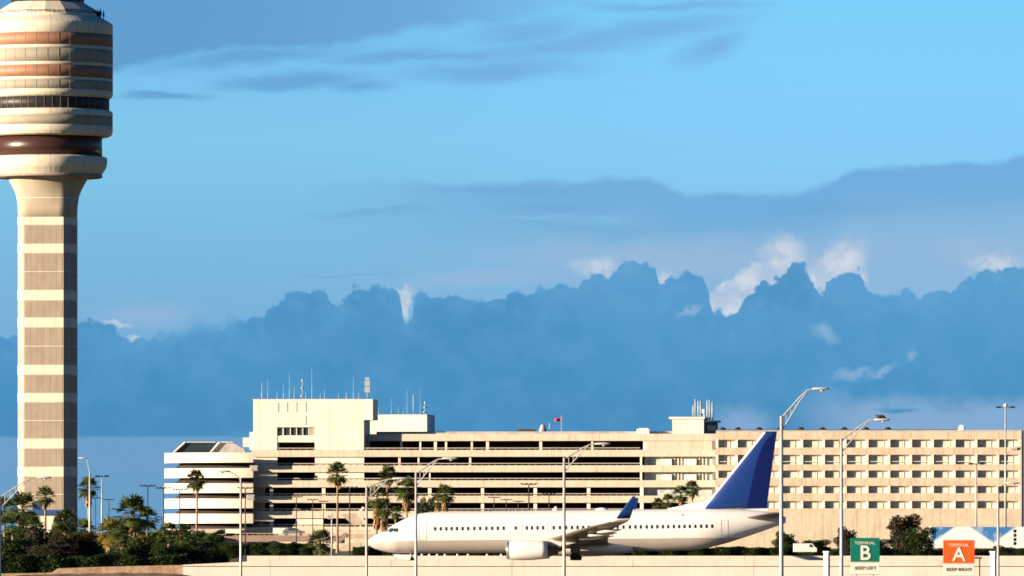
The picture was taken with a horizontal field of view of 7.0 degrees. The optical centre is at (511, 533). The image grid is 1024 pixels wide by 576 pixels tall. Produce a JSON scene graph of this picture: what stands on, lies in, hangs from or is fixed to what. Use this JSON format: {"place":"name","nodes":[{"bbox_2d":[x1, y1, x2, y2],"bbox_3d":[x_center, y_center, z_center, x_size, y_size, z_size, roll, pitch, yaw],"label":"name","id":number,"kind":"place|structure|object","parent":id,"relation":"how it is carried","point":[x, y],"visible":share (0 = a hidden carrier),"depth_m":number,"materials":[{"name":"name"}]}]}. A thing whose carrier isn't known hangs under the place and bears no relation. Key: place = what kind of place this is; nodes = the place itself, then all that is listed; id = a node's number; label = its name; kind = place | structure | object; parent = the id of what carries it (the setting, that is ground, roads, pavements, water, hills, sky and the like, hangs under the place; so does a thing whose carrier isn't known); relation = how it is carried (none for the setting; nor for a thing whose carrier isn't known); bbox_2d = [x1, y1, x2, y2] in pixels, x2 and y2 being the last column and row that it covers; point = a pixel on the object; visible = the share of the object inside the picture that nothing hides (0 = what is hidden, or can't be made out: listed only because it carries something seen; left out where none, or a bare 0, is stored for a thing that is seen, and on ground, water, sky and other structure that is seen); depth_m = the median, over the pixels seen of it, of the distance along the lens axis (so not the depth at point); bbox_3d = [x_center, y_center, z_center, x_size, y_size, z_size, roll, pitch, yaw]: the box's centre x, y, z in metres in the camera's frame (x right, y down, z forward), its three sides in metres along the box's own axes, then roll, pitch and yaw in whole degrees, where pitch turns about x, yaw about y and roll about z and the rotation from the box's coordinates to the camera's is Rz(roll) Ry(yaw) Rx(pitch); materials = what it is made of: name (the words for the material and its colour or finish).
{"place":"outdoors","nodes":[
{"label":"outdoors","id":0,"kind":"place"},
{"bbox_2d":[28,503,62,531],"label":"building","id":1,"kind":"structure","parent":0,"point":[51,515],"depth_m":1470.00,"materials":[{"name":"white"}]},
{"bbox_2d":[0,0,112,529],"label":"control tower","id":2,"kind":"structure","parent":0,"point":[56,87],"depth_m":1494.89,"materials":[{"name":"concrete"}]},
{"bbox_2d":[108,523,134,548],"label":"palm tree","id":3,"kind":"object","parent":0,"point":[122,528],"visible":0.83,"depth_m":904.43,"materials":[{"name":"plant"}]},
{"bbox_2d":[0,0,1023,533],"label":"sky","id":4,"kind":"structure","parent":0,"point":[499,215],"materials":[{"name":"blue"}]},
{"bbox_2d":[62,548,1019,566],"bbox_3d":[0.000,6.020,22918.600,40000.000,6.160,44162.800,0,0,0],"label":"ground","id":5,"kind":"structure","parent":0,"point":[340,553],"depth_m":1145.96,"materials":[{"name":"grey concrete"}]},
{"bbox_2d":[1,496,18,542],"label":"palm tree","id":6,"kind":"object","parent":5,"relation":"on","point":[3,501],"visible":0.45,"depth_m":1049.54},
{"bbox_2d":[1,512,24,539],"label":"palm tree","id":7,"kind":"object","parent":5,"relation":"on","point":[11,517],"visible":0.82,"depth_m":919.56,"materials":[{"name":"plant"}]},
{"bbox_2d":[1,536,34,557],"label":"shrub","id":8,"kind":"object","parent":5,"relation":"on","point":[11,548],"visible":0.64,"depth_m":847.40,"materials":[{"name":"green plant"}]},
{"bbox_2d":[2,489,41,526],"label":"palm tree","id":9,"kind":"object","parent":5,"relation":"on","point":[23,499],"visible":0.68,"depth_m":999.40,"materials":[{"name":"plant"}]},
{"bbox_2d":[13,523,45,540],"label":"shrub","id":10,"kind":"object","parent":5,"relation":"on","point":[39,526],"visible":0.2,"depth_m":868.49,"materials":[{"name":"green plant"}]},
{"bbox_2d":[21,513,48,532],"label":"palm tree","id":11,"kind":"object","parent":5,"relation":"on","point":[30,519],"visible":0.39,"depth_m":929.64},
{"bbox_2d":[21,526,51,554],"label":"shrub","id":12,"kind":"object","parent":5,"relation":"on","point":[36,537],"visible":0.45,"depth_m":857.95,"materials":[{"name":"green plant"}]},
{"bbox_2d":[35,484,55,536],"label":"palm tree","id":13,"kind":"object","parent":5,"relation":"on","point":[45,501],"visible":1,"depth_m":1099.74,"materials":[{"name":"plant"}]},
{"bbox_2d":[32,543,76,556],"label":"shrub","id":14,"kind":"object","parent":5,"relation":"on","point":[55,550],"visible":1,"depth_m":842.46,"materials":[{"name":"green plant"}]},
{"bbox_2d":[48,521,71,540],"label":"palm tree","id":15,"kind":"object","parent":5,"relation":"on","point":[59,527],"visible":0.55,"depth_m":899.62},
{"bbox_2d":[53,507,81,535],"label":"palm tree","id":16,"kind":"object","parent":5,"relation":"on","point":[66,514],"visible":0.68,"depth_m":999.52,"materials":[{"name":"plant"}]},
{"bbox_2d":[48,531,98,556],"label":"shrub","id":17,"kind":"object","parent":5,"relation":"on","point":[80,541],"visible":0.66,"depth_m":848.96,"materials":[{"name":"green plant"}]},
{"bbox_2d":[79,457,90,533],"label":"street lamp","id":18,"kind":"object","parent":5,"relation":"on","point":[89,495],"visible":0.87,"depth_m":899.89,"materials":[{"name":"grey"}]},
{"bbox_2d":[74,517,97,540],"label":"palm tree","id":19,"kind":"object","parent":5,"relation":"on","point":[84,523],"visible":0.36,"depth_m":1019.57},
{"bbox_2d":[76,476,101,529],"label":"palm tree","id":20,"kind":"object","parent":5,"relation":"on","point":[85,482],"visible":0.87,"depth_m":1149.63,"materials":[{"name":"plant"}]},
{"bbox_2d":[1,552,187,572],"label":"hedge","id":21,"kind":"object","parent":5,"relation":"on","point":[38,563],"visible":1,"depth_m":839.39,"materials":[{"name":"green plant"}]},
{"bbox_2d":[84,542,106,558],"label":"shrub","id":22,"kind":"object","parent":5,"relation":"on","point":[98,550],"visible":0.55,"depth_m":853.00,"materials":[{"name":"green plant"}]},
{"bbox_2d":[95,475,108,532],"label":"light mast","id":23,"kind":"object","parent":5,"relation":"on","point":[101,496],"visible":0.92,"depth_m":1199.93,"materials":[{"name":"black metal"}]},
{"bbox_2d":[92,515,126,553],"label":"palm tree","id":24,"kind":"object","parent":5,"relation":"on","point":[108,523],"visible":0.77,"depth_m":959.36,"materials":[{"name":"plant"}]},
{"bbox_2d":[1,529,225,550],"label":"hedge","id":25,"kind":"object","parent":5,"relation":"on","point":[221,532],"visible":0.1,"depth_m":1180.94,"materials":[{"name":"green plant"}]},
{"bbox_2d":[109,492,152,536],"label":"palm tree","id":26,"kind":"object","parent":5,"relation":"on","point":[136,524],"visible":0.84,"depth_m":999.28,"materials":[{"name":"plant"}]},
{"bbox_2d":[120,534,154,557],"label":"shrub","id":27,"kind":"object","parent":5,"relation":"on","point":[138,548],"visible":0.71,"depth_m":856.11,"materials":[{"name":"green plant"}]},
{"bbox_2d":[136,506,161,534],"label":"palm tree","id":28,"kind":"object","parent":5,"relation":"on","point":[152,521],"visible":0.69,"depth_m":1009.51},
{"bbox_2d":[143,528,173,546],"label":"palm tree","id":29,"kind":"object","parent":5,"relation":"on","point":[154,535],"visible":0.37,"depth_m":949.53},
{"bbox_2d":[157,521,180,546],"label":"palm tree","id":30,"kind":"object","parent":5,"relation":"on","point":[167,526],"visible":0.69,"depth_m":1019.65,"materials":[{"name":"plant"}]},
{"bbox_2d":[149,542,191,558],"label":"shrub","id":31,"kind":"object","parent":5,"relation":"on","point":[172,549],"visible":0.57,"depth_m":847.28,"materials":[{"name":"green plant"}]},
{"bbox_2d":[171,523,198,544],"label":"palm tree","id":32,"kind":"object","parent":5,"relation":"on","point":[183,529],"visible":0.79,"depth_m":899.66,"materials":[{"name":"plant"}]},
{"bbox_2d":[182,468,206,530],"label":"palm tree","id":33,"kind":"object","parent":5,"relation":"on","point":[195,485],"visible":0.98,"depth_m":1299.70,"materials":[{"name":"plant"}]},
{"bbox_2d":[174,539,215,566],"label":"shrub","id":34,"kind":"object","parent":5,"relation":"on","point":[197,553],"visible":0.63,"depth_m":854.48,"materials":[{"name":"green plant"}]},
{"bbox_2d":[200,532,219,550],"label":"palm tree","id":35,"kind":"object","parent":5,"relation":"on","point":[210,536],"visible":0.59,"depth_m":909.64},
{"bbox_2d":[164,442,257,543],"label":"ramp building","id":36,"kind":"structure","parent":5,"relation":"on","point":[219,502],"depth_m":1670.68,"materials":[{"name":"concrete"}]},
{"bbox_2d":[202,547,230,563],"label":"shrub","id":37,"kind":"object","parent":5,"relation":"on","point":[218,556],"visible":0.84,"depth_m":861.29,"materials":[{"name":"green plant"}]},
{"bbox_2d":[220,544,247,558],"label":"shrub","id":38,"kind":"object","parent":5,"relation":"on","point":[234,551],"visible":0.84,"depth_m":999.21,"materials":[{"name":"green plant"}]},
{"bbox_2d":[219,541,312,554],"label":"hedge","id":39,"kind":"object","parent":5,"relation":"on","point":[255,548],"visible":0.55,"depth_m":1150.71,"materials":[{"name":"green plant"}]},
{"bbox_2d":[265,541,288,555],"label":"shrub","id":40,"kind":"object","parent":5,"relation":"on","point":[275,548],"visible":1,"depth_m":1089.29,"materials":[{"name":"green plant"}]},
{"bbox_2d":[194,529,374,547],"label":"elevated road","id":41,"kind":"structure","parent":5,"relation":"on","point":[267,538],"depth_m":1499.60,"materials":[{"name":"beige concrete"}]},
{"bbox_2d":[242,527,265,534],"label":"parked car","id":42,"kind":"object","parent":41,"relation":"on","point":[251,530],"visible":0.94,"depth_m":1504.19,"materials":[{"name":"grey"}]},
{"bbox_2d":[298,547,314,555],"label":"shrub","id":43,"kind":"object","parent":5,"relation":"on","point":[307,551],"visible":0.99,"depth_m":1079.43,"materials":[{"name":"green plant"}]},
{"bbox_2d":[305,528,334,555],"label":"palm tree","id":44,"kind":"object","parent":5,"relation":"on","point":[322,546],"visible":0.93,"depth_m":1099.25,"materials":[{"name":"plant"}]},
{"bbox_2d":[328,514,332,555],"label":"post","id":45,"kind":"object","parent":5,"relation":"on","point":[330,516],"visible":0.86,"depth_m":999.92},
{"bbox_2d":[325,459,348,552],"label":"palm tree","id":46,"kind":"object","parent":5,"relation":"on","point":[337,467],"visible":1,"depth_m":1299.68,"materials":[{"name":"plant"}]},
{"bbox_2d":[339,507,371,550],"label":"concrete stair","id":47,"kind":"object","parent":5,"relation":"on","point":[357,519],"visible":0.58,"depth_m":1440.30,"materials":[{"name":"concrete"}]},
{"bbox_2d":[352,546,375,555],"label":"shrub","id":48,"kind":"object","parent":5,"relation":"on","point":[359,552],"visible":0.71,"depth_m":1049.46,"materials":[{"name":"green plant"}]},
{"bbox_2d":[362,483,389,534],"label":"palm tree","id":49,"kind":"object","parent":5,"relation":"on","point":[376,524],"visible":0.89,"depth_m":1289.54,"materials":[{"name":"plant"}]},
{"bbox_2d":[372,497,394,531],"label":"palm tree","id":50,"kind":"object","parent":5,"relation":"on","point":[383,503],"visible":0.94,"depth_m":1284.62,"materials":[{"name":"plant"}]},
{"bbox_2d":[377,465,399,528],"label":"palm tree","id":51,"kind":"object","parent":5,"relation":"on","point":[387,469],"visible":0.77,"depth_m":1319.52,"materials":[{"name":"plant"}]},
{"bbox_2d":[390,506,404,523],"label":"palm tree","id":52,"kind":"object","parent":5,"relation":"on","point":[395,516],"visible":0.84,"depth_m":1299.61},
{"bbox_2d":[391,475,420,517],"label":"palm tree","id":53,"kind":"object","parent":5,"relation":"on","point":[406,496],"visible":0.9,"depth_m":1309.42,"materials":[{"name":"plant"}]},
{"bbox_2d":[417,496,434,513],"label":"shrub","id":54,"kind":"object","parent":5,"relation":"on","point":[427,508],"visible":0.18,"depth_m":1329.47,"materials":[{"name":"green plant"}]},
{"bbox_2d":[429,493,443,511],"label":"palm tree","id":55,"kind":"object","parent":5,"relation":"on","point":[437,506],"visible":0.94,"depth_m":1309.67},
{"bbox_2d":[434,483,455,510],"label":"palm tree","id":56,"kind":"object","parent":5,"relation":"on","point":[445,497],"visible":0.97,"depth_m":1299.54,"materials":[{"name":"plant"}]},
{"bbox_2d":[243,399,720,548],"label":"terminal building","id":57,"kind":"structure","parent":5,"relation":"on","point":[363,440],"depth_m":1670.57,"materials":[{"name":"beige concrete"}]},
{"bbox_2d":[283,427,314,435],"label":"window","id":58,"kind":"structure","parent":57,"relation":"in","point":[290,431],"depth_m":1671.28,"materials":[{"name":"white glass"}]},
{"bbox_2d":[352,546,830,555],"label":"hedge","id":59,"kind":"object","parent":5,"relation":"on","point":[740,551],"visible":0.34,"depth_m":1120.81,"materials":[{"name":"green plant"}]},
{"bbox_2d":[661,493,676,508],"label":"palm tree","id":60,"kind":"object","parent":5,"relation":"on","point":[667,504],"visible":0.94,"depth_m":1339.61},
{"bbox_2d":[672,485,688,505],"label":"palm tree","id":61,"kind":"object","parent":5,"relation":"on","point":[681,498],"visible":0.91,"depth_m":1349.66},
{"bbox_2d":[685,479,702,501],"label":"palm tree","id":62,"kind":"object","parent":5,"relation":"on","point":[692,493],"visible":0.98,"depth_m":1359.62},
{"bbox_2d":[771,530,798,546],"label":"shrub","id":63,"kind":"object","parent":5,"relation":"on","point":[788,541],"visible":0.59,"depth_m":1129.28,"materials":[{"name":"green plant"}]},
{"bbox_2d":[793,543,816,553],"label":"parked van","id":64,"kind":"object","parent":5,"relation":"on","point":[798,548],"visible":1,"depth_m":1111.41,"materials":[{"name":"white"}]},
{"bbox_2d":[802,539,830,555],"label":"shrub","id":65,"kind":"object","parent":5,"relation":"on","point":[820,544],"visible":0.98,"depth_m":1119.19,"materials":[{"name":"green plant"}]},
{"bbox_2d":[833,526,857,555],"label":"shrub","id":66,"kind":"object","parent":5,"relation":"on","point":[847,535],"visible":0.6,"depth_m":1099.13,"materials":[{"name":"green plant"}]},
{"bbox_2d":[716,425,1023,547],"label":"hotel building","id":67,"kind":"structure","parent":5,"relation":"on","point":[928,476],"depth_m":1653.07,"materials":[{"name":"beige concrete"}]},
{"bbox_2d":[783,455,794,463],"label":"window","id":68,"kind":"structure","parent":67,"relation":"in","point":[785,457],"depth_m":1655.44,"materials":[{"name":"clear glass"}]},
{"bbox_2d":[783,471,797,477],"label":"window","id":69,"kind":"structure","parent":67,"relation":"in","point":[786,474],"depth_m":1655.04,"materials":[{"name":"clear glass"}]},
{"bbox_2d":[805,455,816,463],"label":"window","id":70,"kind":"structure","parent":67,"relation":"in","point":[807,457],"depth_m":1655.04,"materials":[{"name":"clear glass"}]},
{"bbox_2d":[827,455,838,463],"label":"window","id":71,"kind":"structure","parent":67,"relation":"in","point":[829,457],"depth_m":1654.64,"materials":[{"name":"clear glass"}]},
{"bbox_2d":[848,455,860,463],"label":"window","id":72,"kind":"structure","parent":67,"relation":"in","point":[850,457],"depth_m":1654.23,"materials":[{"name":"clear glass"}]},
{"bbox_2d":[870,455,881,463],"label":"window","id":73,"kind":"structure","parent":67,"relation":"in","point":[872,457],"depth_m":1653.83,"materials":[{"name":"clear glass"}]},
{"bbox_2d":[870,440,883,446],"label":"window","id":74,"kind":"structure","parent":67,"relation":"in","point":[873,443],"depth_m":1653.83,"materials":[{"name":"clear glass"}]},
{"bbox_2d":[892,455,903,463],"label":"window","id":75,"kind":"structure","parent":67,"relation":"in","point":[894,457],"depth_m":1653.42,"materials":[{"name":"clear glass"}]},
{"bbox_2d":[914,455,925,463],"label":"window","id":76,"kind":"structure","parent":67,"relation":"in","point":[916,457],"depth_m":1653.02,"materials":[{"name":"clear glass"}]},
{"bbox_2d":[936,455,947,463],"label":"window","id":77,"kind":"structure","parent":67,"relation":"in","point":[938,457],"depth_m":1652.62,"materials":[{"name":"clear glass"}]},
{"bbox_2d":[936,440,949,446],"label":"window","id":78,"kind":"structure","parent":67,"relation":"in","point":[939,443],"depth_m":1652.62,"materials":[{"name":"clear glass"}]},
{"bbox_2d":[979,455,991,463],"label":"window","id":79,"kind":"structure","parent":67,"relation":"in","point":[981,457],"depth_m":1651.81,"materials":[{"name":"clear glass"}]},
{"bbox_2d":[880,539,894,555],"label":"shrub","id":80,"kind":"object","parent":5,"relation":"on","point":[884,548],"visible":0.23,"depth_m":1059.62,"materials":[{"name":"green plant"}]},
{"bbox_2d":[886,513,921,549],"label":"shrub","id":81,"kind":"object","parent":5,"relation":"on","point":[898,527],"visible":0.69,"depth_m":1118.97,"materials":[{"name":"green plant"}]},
{"bbox_2d":[902,526,937,555],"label":"shrub","id":82,"kind":"object","parent":5,"relation":"on","point":[916,542],"visible":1,"depth_m":1079.30,"materials":[{"name":"green plant"}]},
{"bbox_2d":[829,549,1015,555],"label":"hedge","id":83,"kind":"object","parent":5,"relation":"on","point":[899,552],"visible":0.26,"depth_m":1100.75,"materials":[{"name":"green plant"}]},
{"bbox_2d":[968,463,983,549],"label":"light mast","id":84,"kind":"object","parent":5,"relation":"on","point":[976,495],"visible":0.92,"depth_m":1249.90,"materials":[{"name":"black metal"}]},
{"bbox_2d":[929,527,1023,549],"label":"box trailer","id":85,"kind":"object","parent":5,"relation":"on","point":[986,537],"visible":0.73,"depth_m":1180.00,"materials":[{"name":"paint"}]},
{"bbox_2d":[975,548,991,555],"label":"shrub","id":86,"kind":"object","parent":5,"relation":"on","point":[979,552],"visible":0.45,"depth_m":964.24,"materials":[{"name":"green plant"}]},
{"bbox_2d":[988,545,1016,555],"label":"shrub","id":87,"kind":"object","parent":5,"relation":"on","point":[1005,551],"visible":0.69,"depth_m":958.95,"materials":[{"name":"green plant"}]},
{"bbox_2d":[996,403,1014,526],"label":"light mast","id":88,"kind":"object","parent":5,"relation":"on","point":[1005,501],"visible":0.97,"depth_m":1199.88,"materials":[{"name":"black metal"}]},
{"bbox_3d":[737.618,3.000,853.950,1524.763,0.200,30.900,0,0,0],"label":"taxiway","id":89,"kind":"structure","parent":0,"visible":0},
{"bbox_2d":[368,431,785,559],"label":"airliner","id":90,"kind":"object","parent":89,"relation":"on","point":[727,512],"visible":0.93,"depth_m":845.53,"materials":[{"name":"paint"}]},
{"bbox_3d":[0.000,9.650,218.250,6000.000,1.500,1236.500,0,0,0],"label":"lower ground","id":91,"kind":"structure","parent":0,"visible":0},
{"bbox_2d":[0,476,50,575],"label":"street lamp","id":92,"kind":"object","parent":91,"relation":"on","point":[40,477],"visible":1,"depth_m":559.94,"materials":[{"name":"grey"}]},
{"bbox_2d":[16,572,188,575],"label":"embankment","id":93,"kind":"structure","parent":91,"relation":"on","point":[120,574],"depth_m":834.80,"materials":[{"name":"soil"}]},
{"bbox_2d":[216,470,241,575],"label":"street lamp","id":94,"kind":"object","parent":91,"relation":"on","point":[240,562],"visible":1,"depth_m":619.92,"materials":[{"name":"grey"}]},
{"bbox_2d":[183,560,1023,575],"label":"retaining wall","id":95,"kind":"structure","parent":91,"relation":"on","point":[590,568],"depth_m":836.00,"materials":[{"name":"concrete"}]},
{"bbox_2d":[1,565,182,575],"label":"kerb wall","id":96,"kind":"structure","parent":95,"relation":"attached to","point":[173,569],"depth_m":836.10,"materials":[{"name":"concrete"}]},
{"bbox_2d":[247,556,1023,561],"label":"parapet","id":97,"kind":"structure","parent":95,"relation":"on","point":[274,558],"depth_m":870.00,"materials":[{"name":"concrete"}]},
{"bbox_2d":[823,551,830,575],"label":"sign post","id":98,"kind":"object","parent":91,"relation":"on","point":[826,563],"visible":1,"depth_m":560.00,"materials":[{"name":"white"}]},
{"bbox_2d":[840,418,889,575],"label":"street lamp","id":99,"kind":"object","parent":91,"relation":"on","point":[841,499],"visible":1,"depth_m":519.92,"materials":[{"name":"grey"}]},
{"bbox_2d":[851,538,879,575],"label":"terminal sign","id":100,"kind":"object","parent":91,"relation":"on","point":[865,556],"visible":1,"depth_m":600.00,"materials":[{"name":"teal"}]},
{"bbox_2d":[943,540,974,575],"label":"terminal sign","id":101,"kind":"object","parent":91,"relation":"on","point":[958,557],"visible":1,"depth_m":600.00,"materials":[{"name":"orange"}]},
{"bbox_2d":[989,551,997,575],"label":"sign post","id":102,"kind":"object","parent":91,"relation":"on","point":[993,563],"visible":1,"depth_m":560.02,"materials":[{"name":"white"}]},
{"bbox_2d":[997,482,1019,575],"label":"street lamp","id":103,"kind":"object","parent":91,"relation":"on","point":[998,552],"visible":0.99,"depth_m":599.92,"materials":[{"name":"grey"}]},
{"label":"road","id":104,"kind":"structure","parent":0,"visible":0},
{"bbox_2d":[365,477,408,575],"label":"street lamp","id":105,"kind":"object","parent":104,"relation":"on","point":[366,521],"visible":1,"depth_m":499.95,"materials":[{"name":"grey"}]},
{"bbox_2d":[414,457,457,575],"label":"street lamp","id":106,"kind":"object","parent":104,"relation":"on","point":[416,484],"visible":1,"depth_m":499.93,"materials":[{"name":"grey"}]},
{"bbox_2d":[563,442,610,575],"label":"street lamp","id":107,"kind":"object","parent":104,"relation":"on","point":[564,509],"visible":1,"depth_m":499.93,"materials":[{"name":"grey"}]},
{"bbox_2d":[779,387,828,575],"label":"street lamp","id":108,"kind":"object","parent":104,"relation":"on","point":[781,552],"visible":1,"depth_m":479.91,"materials":[{"name":"grey"}]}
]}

